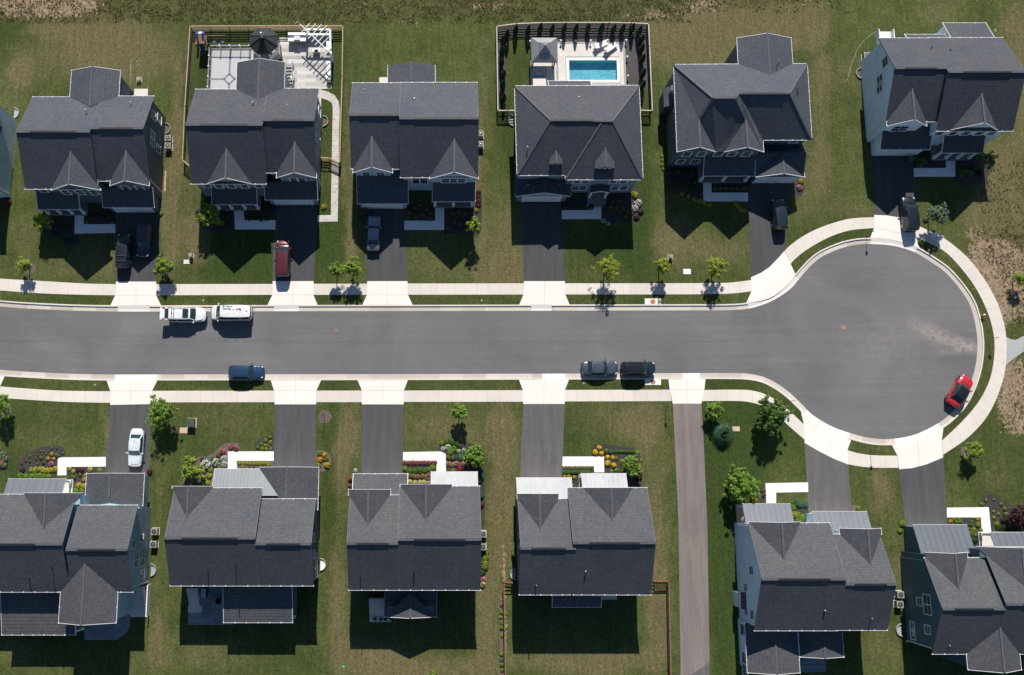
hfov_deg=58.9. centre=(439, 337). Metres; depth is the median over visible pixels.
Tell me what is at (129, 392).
driveway apron
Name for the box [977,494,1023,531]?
mulch bed
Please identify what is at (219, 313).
parked van
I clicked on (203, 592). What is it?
patio grill
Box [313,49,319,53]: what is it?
fire table
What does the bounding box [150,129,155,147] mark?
window
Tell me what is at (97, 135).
house
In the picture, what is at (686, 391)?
driveway apron
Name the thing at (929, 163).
mulch bed
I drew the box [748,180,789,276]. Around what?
driveway
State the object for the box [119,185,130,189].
window
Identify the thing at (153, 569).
window well
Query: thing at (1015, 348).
gravel path
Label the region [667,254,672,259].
utility pedestal
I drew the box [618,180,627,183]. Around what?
window
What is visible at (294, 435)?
driveway
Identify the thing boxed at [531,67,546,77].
outdoor sofa
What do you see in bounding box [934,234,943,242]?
garden chair
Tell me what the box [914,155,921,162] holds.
shrub
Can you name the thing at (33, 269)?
mulch ring
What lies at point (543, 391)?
driveway apron
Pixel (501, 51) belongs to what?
columnar evergreen
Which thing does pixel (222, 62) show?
timber deck
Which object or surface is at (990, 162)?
tree
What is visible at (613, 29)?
columnar evergreen
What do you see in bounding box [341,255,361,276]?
tree
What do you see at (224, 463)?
flowering shrub
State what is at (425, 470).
shrub
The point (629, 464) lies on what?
tree
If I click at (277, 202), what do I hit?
garage door
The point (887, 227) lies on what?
driveway apron
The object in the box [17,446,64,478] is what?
mulch bed
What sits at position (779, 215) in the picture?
parked suv
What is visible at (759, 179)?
garage door
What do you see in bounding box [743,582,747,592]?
window
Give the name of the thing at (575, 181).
window
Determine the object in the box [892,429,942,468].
driveway apron
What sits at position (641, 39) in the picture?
columnar evergreen
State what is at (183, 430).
access cover
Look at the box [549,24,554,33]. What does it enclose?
columnar evergreen
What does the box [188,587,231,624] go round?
patio
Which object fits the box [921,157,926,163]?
shrub
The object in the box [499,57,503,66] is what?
columnar evergreen
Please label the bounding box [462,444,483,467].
tree
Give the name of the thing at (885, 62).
window
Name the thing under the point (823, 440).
driveway apron
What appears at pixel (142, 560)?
window
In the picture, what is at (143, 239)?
parked car
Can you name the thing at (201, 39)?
playset
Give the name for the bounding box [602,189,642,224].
mulch bed
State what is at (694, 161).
window
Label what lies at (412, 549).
house
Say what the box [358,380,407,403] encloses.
driveway apron
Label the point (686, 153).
window
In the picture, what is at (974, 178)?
mulch bed
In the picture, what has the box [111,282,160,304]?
driveway apron
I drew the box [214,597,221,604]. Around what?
fire pit
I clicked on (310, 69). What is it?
paver patio
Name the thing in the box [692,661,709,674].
path patch
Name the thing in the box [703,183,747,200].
front walk
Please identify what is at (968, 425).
sidewalk
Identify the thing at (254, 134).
house
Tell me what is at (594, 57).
paving border
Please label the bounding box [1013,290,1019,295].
mulch ring
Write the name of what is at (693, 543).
path
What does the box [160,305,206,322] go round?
parked suv
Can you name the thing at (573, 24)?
pool fence
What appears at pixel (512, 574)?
window well
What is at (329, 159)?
fence gate run
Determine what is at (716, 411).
tree
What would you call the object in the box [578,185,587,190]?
window
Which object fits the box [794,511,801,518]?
shrub
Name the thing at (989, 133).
window
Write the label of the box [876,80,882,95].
window
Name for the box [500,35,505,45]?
columnar evergreen
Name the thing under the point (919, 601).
window
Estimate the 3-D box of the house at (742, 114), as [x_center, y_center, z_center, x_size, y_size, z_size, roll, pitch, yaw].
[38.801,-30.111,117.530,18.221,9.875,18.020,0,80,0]
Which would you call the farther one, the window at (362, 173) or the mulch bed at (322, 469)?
the window at (362, 173)
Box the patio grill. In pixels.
[201,588,207,597]
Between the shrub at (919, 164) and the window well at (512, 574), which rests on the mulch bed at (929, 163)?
the shrub at (919, 164)
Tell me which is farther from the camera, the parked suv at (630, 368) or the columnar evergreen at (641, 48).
the columnar evergreen at (641, 48)
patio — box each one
[84,614,129,639]
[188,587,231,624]
[279,37,331,88]
[530,44,623,84]
[799,657,825,671]
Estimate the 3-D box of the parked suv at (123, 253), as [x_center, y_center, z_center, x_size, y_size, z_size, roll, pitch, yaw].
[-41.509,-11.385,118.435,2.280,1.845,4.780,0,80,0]
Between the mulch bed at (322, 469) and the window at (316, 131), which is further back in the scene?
the window at (316, 131)
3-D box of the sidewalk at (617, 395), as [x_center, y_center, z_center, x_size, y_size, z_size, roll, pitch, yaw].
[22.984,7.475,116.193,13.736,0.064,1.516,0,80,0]
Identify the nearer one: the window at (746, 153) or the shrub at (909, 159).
the window at (746, 153)
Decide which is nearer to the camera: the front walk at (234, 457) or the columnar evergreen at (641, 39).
the front walk at (234, 457)
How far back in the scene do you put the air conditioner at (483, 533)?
112.46 m
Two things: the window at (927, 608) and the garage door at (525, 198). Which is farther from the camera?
the garage door at (525, 198)
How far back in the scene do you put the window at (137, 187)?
115.81 m
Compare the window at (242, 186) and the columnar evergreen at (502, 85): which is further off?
the columnar evergreen at (502, 85)
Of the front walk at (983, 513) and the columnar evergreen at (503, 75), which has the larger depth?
the columnar evergreen at (503, 75)
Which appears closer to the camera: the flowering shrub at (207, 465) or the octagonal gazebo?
the flowering shrub at (207, 465)
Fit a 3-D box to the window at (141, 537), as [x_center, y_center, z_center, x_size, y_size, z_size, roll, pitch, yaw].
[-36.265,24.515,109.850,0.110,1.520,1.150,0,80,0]
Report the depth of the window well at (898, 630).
111.28 m
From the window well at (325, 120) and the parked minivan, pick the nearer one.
the parked minivan
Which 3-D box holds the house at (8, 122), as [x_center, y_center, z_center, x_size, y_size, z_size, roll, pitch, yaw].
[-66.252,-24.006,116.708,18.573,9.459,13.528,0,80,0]
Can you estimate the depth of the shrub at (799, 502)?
113.61 m
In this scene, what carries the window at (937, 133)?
in the house at (950, 91)
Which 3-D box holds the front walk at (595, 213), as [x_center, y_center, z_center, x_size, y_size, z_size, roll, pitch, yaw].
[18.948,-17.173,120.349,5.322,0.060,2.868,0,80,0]
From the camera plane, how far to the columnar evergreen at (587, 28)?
123.35 m
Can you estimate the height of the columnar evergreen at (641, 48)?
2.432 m
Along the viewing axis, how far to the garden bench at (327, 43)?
123.68 m
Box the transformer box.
[186,418,196,427]
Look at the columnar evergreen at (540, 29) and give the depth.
123.23 m
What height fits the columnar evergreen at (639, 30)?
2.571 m
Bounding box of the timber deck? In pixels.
[207,44,256,88]
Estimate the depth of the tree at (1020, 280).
116.60 m
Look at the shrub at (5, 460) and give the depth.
114.50 m
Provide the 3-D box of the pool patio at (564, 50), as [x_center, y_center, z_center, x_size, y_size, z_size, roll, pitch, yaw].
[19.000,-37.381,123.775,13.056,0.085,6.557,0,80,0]
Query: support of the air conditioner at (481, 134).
on the ground at (332, 630)
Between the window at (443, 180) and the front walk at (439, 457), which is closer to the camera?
the front walk at (439, 457)
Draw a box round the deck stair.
[284,60,294,87]
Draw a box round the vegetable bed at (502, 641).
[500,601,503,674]
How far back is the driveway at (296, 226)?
119.70 m
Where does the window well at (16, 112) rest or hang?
on the ground at (332, 630)
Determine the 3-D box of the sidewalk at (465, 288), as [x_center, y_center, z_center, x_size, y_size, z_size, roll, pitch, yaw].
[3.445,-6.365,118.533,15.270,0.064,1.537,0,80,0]
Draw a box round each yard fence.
[182,25,343,165]
[503,581,512,674]
[652,580,671,674]
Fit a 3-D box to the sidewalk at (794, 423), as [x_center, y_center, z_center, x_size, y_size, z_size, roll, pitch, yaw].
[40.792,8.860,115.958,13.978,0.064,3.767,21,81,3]
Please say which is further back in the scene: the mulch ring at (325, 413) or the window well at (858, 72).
the window well at (858, 72)
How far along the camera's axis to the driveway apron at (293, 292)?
118.40 m
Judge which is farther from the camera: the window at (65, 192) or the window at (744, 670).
the window at (65, 192)
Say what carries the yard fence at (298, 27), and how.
on the ground at (332, 630)
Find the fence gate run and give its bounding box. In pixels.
[320,157,339,165]
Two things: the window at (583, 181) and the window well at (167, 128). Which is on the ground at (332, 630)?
the window well at (167, 128)
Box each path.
[317,89,339,221]
[673,404,709,674]
[1006,336,1023,364]
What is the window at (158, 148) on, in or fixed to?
in the house at (97, 135)
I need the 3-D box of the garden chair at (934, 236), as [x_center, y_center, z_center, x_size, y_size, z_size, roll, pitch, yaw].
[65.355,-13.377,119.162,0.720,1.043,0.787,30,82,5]
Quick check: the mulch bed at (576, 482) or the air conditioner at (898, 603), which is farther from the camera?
the mulch bed at (576, 482)
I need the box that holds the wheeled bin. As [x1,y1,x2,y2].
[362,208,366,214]
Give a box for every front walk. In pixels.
[57,457,105,474]
[74,216,114,233]
[228,451,273,468]
[234,211,274,228]
[403,451,445,470]
[404,208,443,229]
[562,207,600,218]
[562,456,603,471]
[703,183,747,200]
[765,482,807,502]
[914,161,954,176]
[947,507,990,531]
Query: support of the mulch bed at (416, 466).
on the ground at (332, 630)
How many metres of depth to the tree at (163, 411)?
112.72 m
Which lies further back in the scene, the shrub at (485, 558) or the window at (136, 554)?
the shrub at (485, 558)
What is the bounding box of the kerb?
[0,238,983,444]
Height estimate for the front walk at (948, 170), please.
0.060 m
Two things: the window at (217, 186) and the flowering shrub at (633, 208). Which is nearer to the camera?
the window at (217, 186)
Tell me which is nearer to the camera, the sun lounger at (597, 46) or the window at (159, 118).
the window at (159, 118)
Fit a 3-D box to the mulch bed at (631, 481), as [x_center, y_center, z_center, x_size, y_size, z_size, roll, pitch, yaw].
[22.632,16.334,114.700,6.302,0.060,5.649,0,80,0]
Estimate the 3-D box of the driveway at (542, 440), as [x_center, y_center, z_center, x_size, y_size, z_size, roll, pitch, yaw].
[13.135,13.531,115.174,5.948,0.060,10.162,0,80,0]
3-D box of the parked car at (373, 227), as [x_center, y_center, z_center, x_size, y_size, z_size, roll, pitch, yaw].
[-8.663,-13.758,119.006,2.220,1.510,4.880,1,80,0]
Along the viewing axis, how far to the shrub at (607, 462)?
114.48 m
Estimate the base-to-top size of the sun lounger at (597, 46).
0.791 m
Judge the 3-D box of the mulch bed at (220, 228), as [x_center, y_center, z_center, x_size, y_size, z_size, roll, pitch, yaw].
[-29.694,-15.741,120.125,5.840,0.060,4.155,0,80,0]
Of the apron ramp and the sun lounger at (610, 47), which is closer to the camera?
the apron ramp
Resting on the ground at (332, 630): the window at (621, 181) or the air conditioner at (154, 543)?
the air conditioner at (154, 543)
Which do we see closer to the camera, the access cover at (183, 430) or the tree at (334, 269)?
the access cover at (183, 430)
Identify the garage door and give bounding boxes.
[112,208,155,212]
[273,200,313,204]
[363,204,402,208]
[521,196,561,201]
[752,177,777,182]
[773,177,798,182]
[873,150,918,155]
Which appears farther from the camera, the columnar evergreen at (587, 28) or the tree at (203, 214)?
the columnar evergreen at (587, 28)
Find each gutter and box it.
[0,239,981,443]
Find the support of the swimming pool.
in the pool patio at (564, 50)
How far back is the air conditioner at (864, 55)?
123.22 m
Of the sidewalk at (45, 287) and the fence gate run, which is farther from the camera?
the fence gate run
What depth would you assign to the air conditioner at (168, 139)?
121.19 m
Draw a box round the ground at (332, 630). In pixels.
[0,0,1023,674]
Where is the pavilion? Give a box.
[531,38,557,68]
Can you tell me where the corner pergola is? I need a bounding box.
[300,23,333,62]
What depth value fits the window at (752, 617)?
106.87 m
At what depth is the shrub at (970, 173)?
120.83 m
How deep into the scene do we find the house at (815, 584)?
105.26 m
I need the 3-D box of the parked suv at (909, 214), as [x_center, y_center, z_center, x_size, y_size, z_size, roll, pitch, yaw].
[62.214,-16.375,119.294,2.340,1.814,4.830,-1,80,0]
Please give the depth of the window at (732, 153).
116.83 m
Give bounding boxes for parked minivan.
[273,240,291,277]
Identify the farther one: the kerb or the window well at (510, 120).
the window well at (510, 120)
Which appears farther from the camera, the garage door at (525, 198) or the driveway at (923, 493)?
the garage door at (525, 198)
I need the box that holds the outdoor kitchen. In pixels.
[288,32,306,43]
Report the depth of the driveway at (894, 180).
120.92 m
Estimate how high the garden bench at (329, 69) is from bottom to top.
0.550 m
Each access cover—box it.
[180,428,187,432]
[683,269,690,273]
[732,427,739,430]
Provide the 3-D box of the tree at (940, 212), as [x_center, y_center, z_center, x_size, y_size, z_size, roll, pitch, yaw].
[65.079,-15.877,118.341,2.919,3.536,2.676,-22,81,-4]
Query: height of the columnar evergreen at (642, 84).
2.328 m
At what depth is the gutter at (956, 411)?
117.29 m
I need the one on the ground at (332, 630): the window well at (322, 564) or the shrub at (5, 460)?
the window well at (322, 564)
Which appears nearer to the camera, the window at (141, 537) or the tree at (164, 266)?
the window at (141, 537)
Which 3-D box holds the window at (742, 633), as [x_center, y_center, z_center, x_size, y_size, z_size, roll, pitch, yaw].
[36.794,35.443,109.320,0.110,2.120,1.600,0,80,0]
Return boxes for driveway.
[0,241,0,278]
[106,404,150,475]
[115,206,159,281]
[273,205,316,280]
[274,404,315,466]
[361,404,403,472]
[363,208,407,281]
[520,404,564,476]
[521,201,564,280]
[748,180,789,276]
[805,443,850,512]
[873,155,916,217]
[899,458,946,525]
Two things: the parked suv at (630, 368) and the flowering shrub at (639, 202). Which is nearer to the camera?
the parked suv at (630, 368)
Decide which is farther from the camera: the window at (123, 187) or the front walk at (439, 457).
the window at (123, 187)
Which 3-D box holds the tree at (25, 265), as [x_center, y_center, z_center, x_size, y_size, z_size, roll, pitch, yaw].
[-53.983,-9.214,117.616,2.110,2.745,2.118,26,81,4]
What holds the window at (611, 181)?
in the house at (579, 136)
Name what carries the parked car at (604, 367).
on the road
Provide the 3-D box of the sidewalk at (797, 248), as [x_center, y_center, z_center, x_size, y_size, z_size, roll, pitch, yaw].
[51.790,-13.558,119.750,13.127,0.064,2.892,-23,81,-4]
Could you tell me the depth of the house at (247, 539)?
106.01 m
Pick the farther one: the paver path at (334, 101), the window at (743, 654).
the paver path at (334, 101)
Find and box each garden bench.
[326,40,329,49]
[326,61,331,79]
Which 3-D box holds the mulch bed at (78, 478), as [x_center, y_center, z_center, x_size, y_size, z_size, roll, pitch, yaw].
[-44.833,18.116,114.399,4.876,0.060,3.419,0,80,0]
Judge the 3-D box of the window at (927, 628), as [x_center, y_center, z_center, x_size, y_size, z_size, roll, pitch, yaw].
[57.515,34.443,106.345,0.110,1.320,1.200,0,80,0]
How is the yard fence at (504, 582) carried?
on the ground at (332, 630)
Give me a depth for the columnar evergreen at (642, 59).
122.53 m
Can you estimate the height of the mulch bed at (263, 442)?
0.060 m
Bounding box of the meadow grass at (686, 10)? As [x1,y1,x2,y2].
[0,0,1023,430]
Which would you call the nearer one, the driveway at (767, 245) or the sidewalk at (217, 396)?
the sidewalk at (217, 396)
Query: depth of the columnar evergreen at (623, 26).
123.27 m
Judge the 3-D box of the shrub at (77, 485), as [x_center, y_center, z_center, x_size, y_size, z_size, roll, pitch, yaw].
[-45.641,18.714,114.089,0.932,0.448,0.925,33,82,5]
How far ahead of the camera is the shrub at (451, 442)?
114.90 m
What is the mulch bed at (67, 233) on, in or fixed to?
on the ground at (332, 630)
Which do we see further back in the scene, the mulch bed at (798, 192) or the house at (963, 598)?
the mulch bed at (798, 192)
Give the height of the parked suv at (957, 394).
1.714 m
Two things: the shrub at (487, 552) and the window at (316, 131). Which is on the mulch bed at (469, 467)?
the shrub at (487, 552)
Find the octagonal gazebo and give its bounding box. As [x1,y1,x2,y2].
[249,27,281,60]
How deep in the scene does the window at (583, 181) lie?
116.44 m
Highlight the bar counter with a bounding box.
[308,33,328,38]
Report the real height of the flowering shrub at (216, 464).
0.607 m
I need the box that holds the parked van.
[211,303,252,321]
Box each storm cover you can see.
[645,298,660,304]
[645,379,660,384]
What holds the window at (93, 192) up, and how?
in the house at (97, 135)
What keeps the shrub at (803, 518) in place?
on the mulch bed at (803, 510)
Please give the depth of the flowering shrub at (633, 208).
120.09 m
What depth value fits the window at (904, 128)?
117.51 m
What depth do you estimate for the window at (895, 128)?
117.23 m
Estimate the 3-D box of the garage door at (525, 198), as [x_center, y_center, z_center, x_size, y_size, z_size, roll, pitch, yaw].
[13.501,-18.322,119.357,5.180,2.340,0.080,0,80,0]
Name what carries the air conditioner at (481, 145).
on the ground at (332, 630)
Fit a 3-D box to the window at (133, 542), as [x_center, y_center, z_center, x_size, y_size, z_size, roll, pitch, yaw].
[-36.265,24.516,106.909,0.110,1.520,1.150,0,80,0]
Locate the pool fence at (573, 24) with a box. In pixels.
[496,22,652,114]
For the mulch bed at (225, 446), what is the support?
on the ground at (332, 630)
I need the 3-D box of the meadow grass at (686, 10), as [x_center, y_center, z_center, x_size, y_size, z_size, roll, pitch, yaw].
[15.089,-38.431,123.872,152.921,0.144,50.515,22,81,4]
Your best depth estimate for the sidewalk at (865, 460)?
114.78 m
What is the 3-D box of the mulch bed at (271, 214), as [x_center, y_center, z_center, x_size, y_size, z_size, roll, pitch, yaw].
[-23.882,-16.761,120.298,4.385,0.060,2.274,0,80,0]
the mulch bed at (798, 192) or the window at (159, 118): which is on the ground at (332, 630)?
the mulch bed at (798, 192)
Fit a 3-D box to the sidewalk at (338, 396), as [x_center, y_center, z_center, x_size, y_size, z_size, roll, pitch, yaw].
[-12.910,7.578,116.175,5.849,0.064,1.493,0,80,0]
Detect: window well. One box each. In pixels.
[13,107,18,117]
[150,564,156,575]
[165,123,170,133]
[320,558,325,570]
[323,115,327,126]
[508,115,513,125]
[510,568,515,580]
[856,68,861,78]
[896,623,902,636]
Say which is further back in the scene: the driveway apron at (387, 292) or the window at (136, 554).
the driveway apron at (387, 292)
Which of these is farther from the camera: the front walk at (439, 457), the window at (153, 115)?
the window at (153, 115)
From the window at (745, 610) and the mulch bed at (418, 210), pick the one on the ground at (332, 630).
the mulch bed at (418, 210)
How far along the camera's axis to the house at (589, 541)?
105.44 m
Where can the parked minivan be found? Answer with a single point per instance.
(283, 248)
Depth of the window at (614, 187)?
118.77 m
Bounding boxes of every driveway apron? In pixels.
[107,381,156,404]
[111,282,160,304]
[268,281,316,304]
[271,380,320,403]
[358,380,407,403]
[363,281,411,304]
[519,281,568,304]
[519,380,568,403]
[668,379,705,403]
[746,251,794,302]
[800,408,850,463]
[870,215,919,247]
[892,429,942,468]
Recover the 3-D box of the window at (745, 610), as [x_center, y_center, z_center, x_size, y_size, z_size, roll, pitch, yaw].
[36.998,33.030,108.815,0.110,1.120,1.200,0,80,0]
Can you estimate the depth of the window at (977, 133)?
117.60 m
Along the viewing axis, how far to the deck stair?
122.72 m
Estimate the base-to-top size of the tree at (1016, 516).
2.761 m
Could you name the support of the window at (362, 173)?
in the house at (413, 126)
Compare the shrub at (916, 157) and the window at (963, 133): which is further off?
the shrub at (916, 157)
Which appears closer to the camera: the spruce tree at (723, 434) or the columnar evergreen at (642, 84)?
the spruce tree at (723, 434)
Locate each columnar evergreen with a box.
[499,46,503,55]
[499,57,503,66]
[499,80,504,89]
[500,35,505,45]
[501,69,505,79]
[501,93,505,101]
[504,29,509,39]
[513,25,517,34]
[525,25,530,34]
[537,23,542,33]
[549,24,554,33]
[561,23,566,32]
[573,23,578,33]
[585,23,590,32]
[598,23,604,33]
[610,24,616,33]
[619,23,625,33]
[629,23,634,32]
[636,25,642,35]
[638,34,644,43]
[638,43,644,52]
[639,54,645,63]
[639,68,645,77]
[640,80,645,88]
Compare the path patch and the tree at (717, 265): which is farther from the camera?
the tree at (717, 265)
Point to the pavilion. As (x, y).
(543, 50)
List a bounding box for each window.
[59,190,72,194]
[73,190,86,194]
[87,190,100,194]
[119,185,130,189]
[131,539,135,548]
[133,551,138,568]
[134,185,145,189]
[139,534,143,543]
[140,557,144,566]
[140,568,144,578]
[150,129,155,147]
[151,109,155,122]
[156,142,160,155]
[157,112,161,125]
[214,185,224,188]
[227,185,236,188]
[240,185,249,188]
[315,125,317,143]
[361,172,370,175]
[375,172,384,175]
[412,178,427,183]
[441,178,465,182]
[571,185,579,190]
[572,180,581,183]
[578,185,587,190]
[581,180,589,183]
[608,180,617,183]
[610,185,619,190]
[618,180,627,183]
[618,185,628,190]
[674,159,686,163]
[681,151,692,156]
[689,159,700,163]
[695,151,707,156]
[712,152,723,156]
[726,151,738,156]
[740,151,752,156]
[740,622,744,636]
[741,650,745,664]
[742,662,748,674]
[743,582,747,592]
[744,607,748,616]
[749,565,753,575]
[749,608,754,620]
[876,72,882,87]
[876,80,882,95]
[881,55,888,69]
[889,126,902,131]
[896,126,910,131]
[909,620,915,640]
[916,596,922,606]
[922,593,931,615]
[924,624,930,634]
[932,132,944,135]
[946,132,958,135]
[959,132,971,135]
[972,132,984,135]
[984,132,996,135]
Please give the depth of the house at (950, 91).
115.54 m
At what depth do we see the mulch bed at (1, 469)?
114.73 m
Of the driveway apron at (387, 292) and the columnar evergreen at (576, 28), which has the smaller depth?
the driveway apron at (387, 292)
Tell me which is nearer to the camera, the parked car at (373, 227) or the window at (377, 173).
the window at (377, 173)
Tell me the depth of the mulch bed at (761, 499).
114.01 m
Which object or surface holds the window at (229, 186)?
in the house at (254, 134)
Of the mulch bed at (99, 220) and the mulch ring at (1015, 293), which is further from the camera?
the mulch bed at (99, 220)
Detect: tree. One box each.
[0,393,10,418]
[15,256,31,273]
[32,212,52,232]
[145,394,178,429]
[153,255,174,274]
[180,455,204,478]
[194,198,223,226]
[328,261,341,276]
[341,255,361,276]
[450,403,468,418]
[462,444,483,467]
[466,216,481,233]
[590,253,620,280]
[620,451,643,476]
[653,258,670,274]
[704,401,723,421]
[706,257,729,278]
[708,422,733,446]
[722,463,760,503]
[756,394,795,435]
[925,202,949,224]
[964,441,984,459]
[976,150,998,169]
[1002,504,1023,531]
[1012,271,1023,285]
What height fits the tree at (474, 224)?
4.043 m
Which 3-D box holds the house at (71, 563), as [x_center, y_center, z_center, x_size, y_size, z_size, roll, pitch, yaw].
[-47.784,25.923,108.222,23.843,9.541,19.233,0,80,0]
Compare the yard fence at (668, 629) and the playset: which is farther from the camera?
the playset
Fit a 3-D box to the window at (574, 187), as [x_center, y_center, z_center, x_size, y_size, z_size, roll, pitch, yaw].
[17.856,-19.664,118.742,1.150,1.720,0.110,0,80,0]
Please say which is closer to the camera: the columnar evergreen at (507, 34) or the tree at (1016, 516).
the tree at (1016, 516)
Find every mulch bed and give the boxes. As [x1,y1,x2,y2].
[0,449,7,470]
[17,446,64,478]
[42,213,80,245]
[67,467,104,493]
[84,210,114,223]
[183,442,239,485]
[195,206,235,233]
[237,461,272,468]
[244,204,275,219]
[255,433,273,450]
[315,450,330,471]
[403,461,435,483]
[404,203,434,220]
[438,439,484,586]
[444,190,481,237]
[498,24,650,101]
[562,198,588,209]
[562,466,593,486]
[592,444,642,486]
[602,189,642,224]
[664,167,702,200]
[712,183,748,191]
[757,488,765,501]
[790,502,807,521]
[794,179,804,196]
[851,505,860,510]
[914,153,945,167]
[947,517,980,545]
[952,156,991,185]
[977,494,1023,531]
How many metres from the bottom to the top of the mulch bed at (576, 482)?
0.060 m
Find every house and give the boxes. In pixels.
[0,106,16,197]
[0,473,151,635]
[16,66,165,215]
[164,467,319,622]
[185,58,321,210]
[347,471,480,621]
[349,62,478,208]
[514,78,643,206]
[515,473,655,607]
[659,33,812,182]
[732,503,896,674]
[860,22,1023,159]
[900,524,1023,672]
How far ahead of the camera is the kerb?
118.10 m
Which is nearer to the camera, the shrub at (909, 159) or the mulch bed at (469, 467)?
the mulch bed at (469, 467)
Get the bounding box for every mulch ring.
[25,263,35,273]
[318,410,330,422]
[960,447,969,456]
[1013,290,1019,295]
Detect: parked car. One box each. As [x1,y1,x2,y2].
[126,428,145,466]
[134,223,152,257]
[228,363,264,380]
[365,216,381,251]
[581,359,617,375]
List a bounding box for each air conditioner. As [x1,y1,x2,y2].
[150,540,158,547]
[151,528,159,534]
[164,135,172,142]
[164,143,172,150]
[478,141,483,148]
[479,130,483,138]
[481,530,485,537]
[481,543,485,549]
[861,52,869,60]
[893,600,903,607]
[894,590,903,597]
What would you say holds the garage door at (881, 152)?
in the house at (950, 91)
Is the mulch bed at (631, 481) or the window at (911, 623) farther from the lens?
the mulch bed at (631, 481)
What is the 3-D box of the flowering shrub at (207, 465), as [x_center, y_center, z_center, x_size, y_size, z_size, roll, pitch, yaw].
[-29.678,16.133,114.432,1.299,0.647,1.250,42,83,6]
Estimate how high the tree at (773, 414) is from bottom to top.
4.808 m
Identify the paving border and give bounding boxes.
[556,42,626,84]
[565,56,620,83]
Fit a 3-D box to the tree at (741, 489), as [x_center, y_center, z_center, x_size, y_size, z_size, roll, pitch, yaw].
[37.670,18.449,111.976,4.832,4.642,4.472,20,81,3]
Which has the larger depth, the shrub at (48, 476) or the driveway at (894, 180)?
the driveway at (894, 180)
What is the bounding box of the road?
[0,244,977,438]
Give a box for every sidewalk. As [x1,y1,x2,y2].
[0,279,115,294]
[0,386,109,402]
[151,391,273,401]
[156,284,272,294]
[314,284,366,294]
[316,391,361,401]
[404,390,522,401]
[408,283,523,294]
[565,280,751,293]
[565,390,671,400]
[702,390,804,439]
[785,217,873,263]
[848,451,898,467]
[916,227,1006,453]
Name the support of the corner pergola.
on the paver patio at (310, 69)
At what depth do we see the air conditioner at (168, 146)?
121.00 m
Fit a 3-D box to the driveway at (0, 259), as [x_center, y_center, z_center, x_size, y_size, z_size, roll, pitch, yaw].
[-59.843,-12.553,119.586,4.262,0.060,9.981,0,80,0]
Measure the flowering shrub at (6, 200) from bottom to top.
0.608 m
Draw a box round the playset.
[195,32,229,54]
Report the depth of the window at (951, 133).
117.49 m
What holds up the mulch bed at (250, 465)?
on the ground at (332, 630)
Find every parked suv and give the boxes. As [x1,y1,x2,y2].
[114,234,132,268]
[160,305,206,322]
[620,359,654,376]
[769,198,787,230]
[898,196,919,231]
[944,375,973,408]
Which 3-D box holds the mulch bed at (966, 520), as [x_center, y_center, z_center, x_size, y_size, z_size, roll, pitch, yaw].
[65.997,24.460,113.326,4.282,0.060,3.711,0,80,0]
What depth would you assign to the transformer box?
114.80 m
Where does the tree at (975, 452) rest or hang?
on the mulch ring at (962, 451)
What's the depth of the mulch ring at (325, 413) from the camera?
115.72 m
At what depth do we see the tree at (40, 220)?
117.31 m
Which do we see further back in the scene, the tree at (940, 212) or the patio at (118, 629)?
the tree at (940, 212)
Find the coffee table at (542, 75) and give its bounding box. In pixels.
[534,70,543,76]
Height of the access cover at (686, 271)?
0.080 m
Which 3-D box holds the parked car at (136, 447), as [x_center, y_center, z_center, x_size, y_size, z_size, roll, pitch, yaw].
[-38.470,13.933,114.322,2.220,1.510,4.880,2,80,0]
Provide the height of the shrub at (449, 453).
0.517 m
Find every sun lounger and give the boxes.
[593,40,607,49]
[604,41,617,52]
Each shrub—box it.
[1,456,7,462]
[2,197,11,205]
[45,473,50,478]
[75,482,81,488]
[201,459,210,468]
[212,458,220,466]
[221,460,227,467]
[416,466,422,473]
[422,468,428,473]
[447,449,453,455]
[449,438,454,444]
[481,564,488,570]
[482,549,488,555]
[482,555,488,560]
[604,460,610,465]
[631,205,637,211]
[632,191,638,198]
[634,199,641,206]
[636,474,641,480]
[685,181,691,187]
[690,187,696,192]
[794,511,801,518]
[797,500,803,507]
[800,513,805,521]
[899,520,905,526]
[906,156,913,162]
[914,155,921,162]
[916,161,923,167]
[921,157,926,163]
[961,167,968,175]
[967,169,973,175]
[970,165,977,170]
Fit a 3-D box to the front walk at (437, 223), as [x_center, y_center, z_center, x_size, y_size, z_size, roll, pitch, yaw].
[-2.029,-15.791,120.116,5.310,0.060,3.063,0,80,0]
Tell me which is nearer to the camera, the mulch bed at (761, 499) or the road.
the mulch bed at (761, 499)
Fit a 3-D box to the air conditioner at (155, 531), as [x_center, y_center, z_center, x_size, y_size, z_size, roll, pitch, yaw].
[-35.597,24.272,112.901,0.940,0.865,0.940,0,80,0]
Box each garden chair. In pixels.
[931,232,938,239]
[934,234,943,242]
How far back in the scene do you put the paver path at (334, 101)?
121.57 m
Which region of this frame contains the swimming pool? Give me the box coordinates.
[566,58,619,82]
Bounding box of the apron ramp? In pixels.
[115,238,941,443]
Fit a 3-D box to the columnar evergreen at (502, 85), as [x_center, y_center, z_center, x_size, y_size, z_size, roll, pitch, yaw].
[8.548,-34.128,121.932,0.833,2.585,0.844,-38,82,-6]

